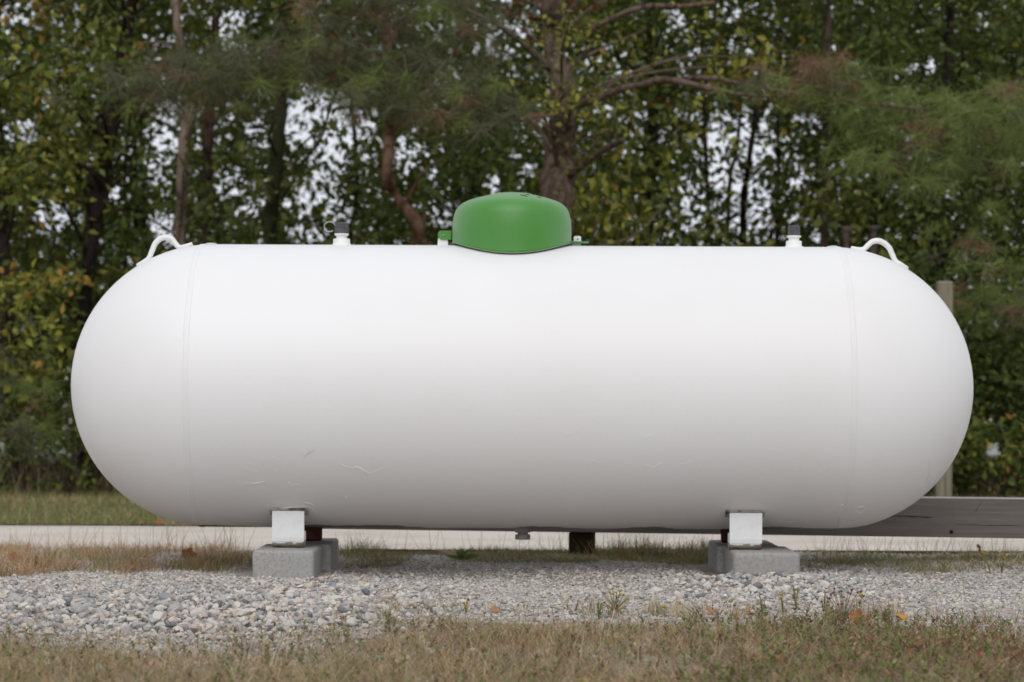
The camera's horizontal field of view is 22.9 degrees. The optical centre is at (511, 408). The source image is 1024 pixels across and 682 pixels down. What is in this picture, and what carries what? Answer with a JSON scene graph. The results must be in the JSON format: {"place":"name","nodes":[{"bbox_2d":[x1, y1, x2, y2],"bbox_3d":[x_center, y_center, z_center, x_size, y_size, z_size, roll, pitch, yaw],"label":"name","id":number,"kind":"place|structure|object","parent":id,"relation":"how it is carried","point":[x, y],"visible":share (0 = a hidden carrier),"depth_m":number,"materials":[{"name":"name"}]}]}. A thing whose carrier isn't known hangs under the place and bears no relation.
{"place":"outdoors","nodes":[
{"label":"outdoors","id":0,"kind":"place"},
{"bbox_2d":[0,429,1000,465],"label":"yard","id":1,"kind":"structure","parent":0,"point":[994,451],"depth_m":36.17,"materials":[{"name":"green plant"}]},
{"bbox_2d":[1,409,1012,600],"bbox_3d":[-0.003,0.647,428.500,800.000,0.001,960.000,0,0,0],"label":"ground","id":2,"kind":"structure","parent":0,"point":[154,525],"depth_m":13.81,"materials":[{"name":"green plant"}]},
{"bbox_2d":[1,463,1021,488],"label":"forest floor","id":3,"kind":"structure","parent":0,"point":[41,475],"depth_m":22.73,"materials":[{"name":"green plant"}]},
{"bbox_2d":[0,0,306,471],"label":"slender tree","id":4,"kind":"object","parent":3,"relation":"on","point":[130,166],"visible":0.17,"depth_m":21.07,"materials":[{"name":"green plant"}]},
{"bbox_2d":[0,0,321,322],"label":"slender tree","id":5,"kind":"object","parent":3,"relation":"on","point":[119,165],"visible":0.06,"depth_m":22.41,"materials":[{"name":"green plant"}]},
{"bbox_2d":[43,0,346,298],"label":"broadleaf tree","id":6,"kind":"object","parent":3,"relation":"on","point":[206,150],"visible":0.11,"depth_m":20.36,"materials":[{"name":"green plant"}]},
{"bbox_2d":[0,0,495,463],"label":"slender tree","id":7,"kind":"object","parent":3,"relation":"on","point":[33,223],"visible":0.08,"depth_m":24.43,"materials":[{"name":"green plant"}]},
{"bbox_2d":[136,0,591,244],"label":"broadleaf tree","id":8,"kind":"object","parent":3,"relation":"on","point":[329,194],"visible":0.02,"depth_m":24.36,"materials":[{"name":"green plant"}]},
{"bbox_2d":[288,0,692,244],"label":"broadleaf tree","id":9,"kind":"object","parent":3,"relation":"on","point":[476,190],"visible":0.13,"depth_m":19.98,"materials":[{"name":"green plant"}]},
{"bbox_2d":[413,0,816,246],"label":"slender tree","id":10,"kind":"object","parent":3,"relation":"on","point":[738,127],"visible":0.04,"depth_m":25.93,"materials":[{"name":"green plant"}]},
{"bbox_2d":[460,0,850,246],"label":"slender tree","id":11,"kind":"object","parent":3,"relation":"on","point":[705,142],"visible":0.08,"depth_m":23.09,"materials":[{"name":"green plant"}]},
{"bbox_2d":[503,0,832,246],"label":"broadleaf tree","id":12,"kind":"object","parent":3,"relation":"on","point":[653,147],"visible":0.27,"depth_m":20.17,"materials":[{"name":"green plant"}]},
{"bbox_2d":[600,0,879,246],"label":"slender tree","id":13,"kind":"object","parent":3,"relation":"on","point":[744,192],"visible":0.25,"depth_m":21.87,"materials":[{"name":"green plant"}]},
{"bbox_2d":[662,0,959,266],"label":"slender tree","id":14,"kind":"object","parent":3,"relation":"on","point":[826,206],"visible":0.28,"depth_m":18.77,"materials":[{"name":"green plant"}]},
{"bbox_2d":[636,0,1023,463],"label":"slender tree","id":15,"kind":"object","parent":3,"relation":"on","point":[779,153],"visible":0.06,"depth_m":24.85,"materials":[{"name":"green plant"}]},
{"bbox_2d":[671,0,1023,470],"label":"broadleaf tree","id":16,"kind":"object","parent":3,"relation":"on","point":[936,57],"visible":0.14,"depth_m":21.73,"materials":[{"name":"green plant"}]},
{"bbox_2d":[0,444,1023,525],"bbox_3d":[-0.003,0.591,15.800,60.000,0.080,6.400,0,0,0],"label":"lawn","id":17,"kind":"structure","parent":0,"point":[79,523],"depth_m":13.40,"materials":[{"name":"plant"}]},
{"bbox_2d":[0,265,89,491],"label":"bush","id":18,"kind":"object","parent":17,"relation":"on","point":[24,473],"visible":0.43,"depth_m":17.48,"materials":[{"name":"green plant"}]},
{"bbox_2d":[0,362,109,495],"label":"bush","id":19,"kind":"object","parent":17,"relation":"on","point":[60,485],"visible":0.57,"depth_m":16.97,"materials":[{"name":"green plant"}]},
{"bbox_2d":[0,0,123,490],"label":"broadleaf tree","id":20,"kind":"object","parent":17,"relation":"on","point":[6,223],"visible":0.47,"depth_m":17.69,"materials":[{"name":"green plant"}]},
{"bbox_2d":[13,387,112,486],"bbox_3d":[-2.534,0.139,17.221,1.833,0.926,1.301,0,0,0],"label":"bush","id":21,"kind":"object","parent":17,"relation":"on","point":[85,451],"visible":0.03,"depth_m":17.13,"materials":[{"name":"green plant"}]},
{"bbox_2d":[0,0,170,451],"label":"broadleaf tree","id":22,"kind":"object","parent":17,"relation":"on","point":[22,258],"visible":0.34,"depth_m":19.48,"materials":[{"name":"green plant"}]},
{"bbox_2d":[0,0,231,490],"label":"broadleaf tree","id":23,"kind":"object","parent":17,"relation":"on","point":[100,185],"visible":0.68,"depth_m":17.23,"materials":[{"name":"green plant"}]},
{"bbox_2d":[154,518,164,525],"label":"fallen leaf","id":24,"kind":"object","parent":17,"relation":"on","point":[158,521],"visible":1,"depth_m":12.62,"materials":[{"name":"orange plant"}]},
{"bbox_2d":[44,0,294,342],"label":"broadleaf tree","id":25,"kind":"object","parent":17,"relation":"on","point":[184,187],"visible":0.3,"depth_m":17.30,"materials":[{"name":"green plant"}]},
{"bbox_2d":[144,0,449,252],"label":"broadleaf tree","id":26,"kind":"object","parent":17,"relation":"on","point":[277,168],"visible":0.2,"depth_m":18.50,"materials":[{"name":"green plant"}]},
{"bbox_2d":[39,0,586,244],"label":"pine tree","id":27,"kind":"object","parent":17,"relation":"on","point":[388,79],"visible":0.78,"depth_m":15.67,"materials":[{"name":"green plant"}]},
{"bbox_2d":[428,0,1023,344],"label":"pine tree","id":28,"kind":"object","parent":17,"relation":"on","point":[558,172],"visible":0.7,"depth_m":15.96,"materials":[{"name":"green plant"}]},
{"bbox_2d":[789,0,1023,488],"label":"broadleaf tree","id":29,"kind":"object","parent":17,"relation":"on","point":[950,10],"visible":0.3,"depth_m":17.87,"materials":[{"name":"green plant"}]},
{"bbox_2d":[934,281,952,496],"bbox_3d":[2.547,-0.066,14.900,0.090,1.370,0.090,0,0,0],"label":"wooden post","id":30,"kind":"object","parent":17,"relation":"on","point":[943,484],"visible":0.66,"depth_m":14.86,"materials":[{"name":"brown wood"}]},
{"bbox_2d":[881,0,1023,477],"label":"broadleaf tree","id":31,"kind":"object","parent":17,"relation":"on","point":[1018,61],"visible":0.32,"depth_m":18.09,"materials":[{"name":"green plant"}]},
{"bbox_2d":[926,356,1023,494],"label":"bush","id":32,"kind":"object","parent":17,"relation":"on","point":[959,481],"visible":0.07,"depth_m":17.17,"materials":[{"name":"green plant"}]},
{"bbox_2d":[932,386,1023,496],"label":"bush","id":33,"kind":"object","parent":17,"relation":"on","point":[1010,460],"visible":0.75,"depth_m":16.83,"materials":[{"name":"green plant"}]},
{"bbox_2d":[959,256,1023,496],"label":"bush","id":34,"kind":"object","parent":17,"relation":"on","point":[1007,402],"visible":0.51,"depth_m":17.31,"materials":[{"name":"green plant"}]},
{"bbox_2d":[0,525,1023,551],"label":"concrete road","id":35,"kind":"structure","parent":0,"point":[260,537],"depth_m":11.53,"materials":[{"name":"grey concrete"}]},
{"bbox_2d":[0,571,1023,681],"bbox_3d":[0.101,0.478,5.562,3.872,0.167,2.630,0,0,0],"label":"dry grass","id":36,"kind":"structure","parent":0,"point":[880,646],"depth_m":5.43,"materials":[{"name":"beige plant"}]},
{"bbox_2d":[380,610,395,623],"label":"leafy weed","id":37,"kind":"object","parent":36,"relation":"on","point":[389,614],"visible":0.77,"depth_m":6.20,"materials":[{"name":"green plant"}]},
{"bbox_2d":[489,605,501,612],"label":"fallen leaf","id":38,"kind":"object","parent":36,"relation":"on","point":[494,607],"visible":0.88,"depth_m":6.63,"materials":[{"name":"orange plant"}]},
{"bbox_2d":[0,545,1023,651],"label":"gravel bed","id":39,"kind":"object","parent":36,"relation":"on","point":[171,591],"visible":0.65,"depth_m":7.42,"materials":[{"name":"grey gravel"}]},
{"bbox_2d":[8,552,21,560],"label":"fallen leaf","id":40,"kind":"object","parent":39,"relation":"on","point":[13,556],"visible":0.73,"depth_m":8.79,"materials":[{"name":"brown plant"}]},
{"bbox_2d":[181,547,196,558],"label":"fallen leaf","id":41,"kind":"object","parent":39,"relation":"on","point":[190,550],"visible":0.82,"depth_m":8.98,"materials":[{"name":"brown plant"}]},
{"bbox_2d":[252,544,322,577],"bbox_3d":[-0.734,0.509,8.294,0.199,0.111,0.400,0,0,0],"label":"concrete block","id":42,"kind":"object","parent":39,"relation":"on","point":[287,562],"depth_m":8.10,"materials":[{"name":"grey concrete"}]},
{"bbox_2d":[71,192,972,548],"bbox_3d":[0.034,-0.136,8.500,3.023,1.186,0.955,0,0,0],"label":"propane tank","id":43,"kind":"object","parent":42,"relation":"on","point":[519,364],"visible":1,"depth_m":8.10,"materials":[{"name":"white metal"}]},
{"bbox_2d":[840,226,852,247],"bbox_3d":[2.514,-0.358,19.000,0.096,2.033,0.094,0,0,0],"label":"capped pipe","id":44,"kind":"object","parent":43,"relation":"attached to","point":[845,229],"visible":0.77,"depth_m":18.98,"materials":[{"name":"metal"}]},
{"bbox_2d":[867,225,880,254],"bbox_3d":[2.720,-0.361,19.000,0.108,2.041,0.105,0,0,0],"label":"capped pipe","id":45,"kind":"object","parent":43,"relation":"attached to","point":[872,229],"visible":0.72,"depth_m":18.97,"materials":[{"name":"metal"}]},
{"bbox_2d":[306,538,338,571],"bbox_3d":[-0.712,0.509,8.704,0.205,0.111,0.404,0,0,0],"label":"concrete block","id":46,"kind":"object","parent":39,"relation":"on","point":[330,553],"depth_m":8.58,"materials":[{"name":"grey concrete"}]},
{"bbox_2d":[434,549,480,559],"bbox_3d":[-0.194,0.518,9.010,0.170,0.047,0.083,0,0,0],"label":"broad grass plant","id":47,"kind":"object","parent":39,"relation":"on","point":[453,554],"visible":0.88,"depth_m":9.01,"materials":[{"name":"green plant"}]},
{"bbox_2d":[462,598,469,612],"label":"wildflower plant","id":48,"kind":"object","parent":39,"relation":"on","point":[465,605],"visible":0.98,"depth_m":6.63,"materials":[{"name":"yellow plant"}]},
{"bbox_2d":[0,513,1023,605],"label":"grass tufts","id":49,"kind":"object","parent":39,"relation":"on","point":[691,556],"visible":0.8,"depth_m":9.10,"materials":[{"name":"beige"}]},
{"bbox_2d":[322,496,1023,554],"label":"timber rail","id":50,"kind":"object","parent":39,"relation":"on","point":[977,517],"visible":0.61,"depth_m":9.18,"materials":[{"name":"brown wood"}]},
{"bbox_2d":[350,549,1022,554],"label":"edging board","id":51,"kind":"object","parent":39,"relation":"on","point":[879,552],"visible":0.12,"depth_m":9.73,"materials":[{"name":"brown wood"}]},
{"bbox_2d":[724,599,738,623],"bbox_3d":[0.566,0.525,6.500,0.052,0.065,0.080,0,0,15],"label":"wildflower plant","id":52,"kind":"object","parent":39,"relation":"on","point":[734,605],"visible":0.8,"depth_m":6.52,"materials":[{"name":"green plant"}]},
{"bbox_2d":[708,540,776,571],"bbox_3d":[0.797,0.516,8.704,0.213,0.111,0.404,0,0,0],"label":"concrete block","id":53,"kind":"object","parent":39,"relation":"on","point":[715,555],"depth_m":8.59,"materials":[{"name":"grey concrete"}]},
{"bbox_2d":[752,578,760,582],"bbox_3d":[0.736,0.531,7.652,0.038,0.038,0.040,0,0,8],"label":"stone","id":54,"kind":"object","parent":39,"relation":"on","point":[755,580],"visible":0.31,"depth_m":7.64,"materials":[{"name":"grey stone"}]},
{"bbox_2d":[723,546,799,576],"bbox_3d":[0.817,0.516,8.294,0.214,0.111,0.400,0,0,0],"label":"concrete block","id":55,"kind":"object","parent":39,"relation":"on","point":[764,560],"depth_m":8.10,"materials":[{"name":"grey concrete"}]},
{"bbox_2d":[895,614,909,619],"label":"fallen leaf","id":56,"kind":"object","parent":39,"relation":"on","point":[902,616],"visible":0.68,"depth_m":6.62,"materials":[{"name":"plant"}]},
{"bbox_2d":[976,544,993,573],"bbox_3d":[1.583,0.507,8.499,0.093,0.108,0.051,0,0,-42],"label":"goldenrod plant","id":57,"kind":"object","parent":39,"relation":"on","point":[980,552],"visible":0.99,"depth_m":8.50,"materials":[{"name":"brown plant"}]},
{"bbox_2d":[999,554,1006,572],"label":"goldenrod plant","id":58,"kind":"object","parent":39,"relation":"on","point":[1002,561],"visible":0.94,"depth_m":8.49,"materials":[{"name":"green plant"}]},
{"bbox_2d":[590,599,603,619],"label":"leafy weed","id":59,"kind":"object","parent":36,"relation":"on","point":[600,608],"visible":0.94,"depth_m":6.48,"materials":[{"name":"green plant"}]},
{"bbox_2d":[602,588,628,612],"bbox_3d":[0.275,0.510,6.685,0.075,0.071,0.102,0,0,14],"label":"wildflower plant","id":60,"kind":"object","parent":36,"relation":"on","point":[617,601],"visible":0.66,"depth_m":6.68,"materials":[{"name":"green plant"}]},
{"bbox_2d":[707,605,715,614],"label":"fallen leaf","id":61,"kind":"object","parent":36,"relation":"on","point":[709,608],"visible":0.94,"depth_m":6.67,"materials":[{"name":"orange plant"}]},
{"bbox_2d":[757,593,767,615],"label":"leafy weed","id":62,"kind":"object","parent":36,"relation":"on","point":[760,604],"visible":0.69,"depth_m":6.64,"materials":[{"name":"green plant"}]},
{"bbox_2d":[760,605,769,615],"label":"wildflower plant","id":63,"kind":"object","parent":36,"relation":"on","point":[765,612],"visible":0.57,"depth_m":6.64,"materials":[{"name":"green plant"}]},
{"bbox_2d":[779,593,787,611],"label":"wildflower plant","id":64,"kind":"object","parent":36,"relation":"on","point":[780,594],"visible":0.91,"depth_m":6.75,"materials":[{"name":"yellow plant"}]},
{"bbox_2d":[791,587,800,609],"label":"leafy weed","id":65,"kind":"object","parent":36,"relation":"on","point":[795,598],"visible":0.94,"depth_m":6.86,"materials":[{"name":"green plant"}]},
{"bbox_2d":[820,589,830,617],"bbox_3d":[0.810,0.510,6.522,0.048,0.093,0.069,0,0,10],"label":"leafy weed","id":66,"kind":"object","parent":36,"relation":"on","point":[824,602],"visible":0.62,"depth_m":6.51,"materials":[{"name":"green plant"}]},
{"bbox_2d":[816,587,864,623],"bbox_3d":[0.844,0.508,6.482,0.118,0.100,0.105,0,0,0],"label":"seed head plant","id":67,"kind":"object","parent":36,"relation":"on","point":[841,591],"visible":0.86,"depth_m":6.48,"materials":[{"name":"green plant"}]},
{"bbox_2d":[848,609,868,626],"bbox_3d":[0.882,0.531,6.429,0.053,0.049,0.010,9,-22,-9],"label":"fallen leaf","id":68,"kind":"object","parent":36,"relation":"on","point":[857,613],"visible":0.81,"depth_m":6.43,"materials":[{"name":"brown plant"}]},
{"bbox_2d":[880,605,888,621],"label":"leafy weed","id":69,"kind":"object","parent":36,"relation":"on","point":[884,615],"visible":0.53,"depth_m":6.45,"materials":[{"name":"green plant"}]},
{"bbox_2d":[0,0,1023,406],"label":"sky","id":70,"kind":"structure","parent":0,"point":[299,108],"materials":[{"name":"white"}]}
]}

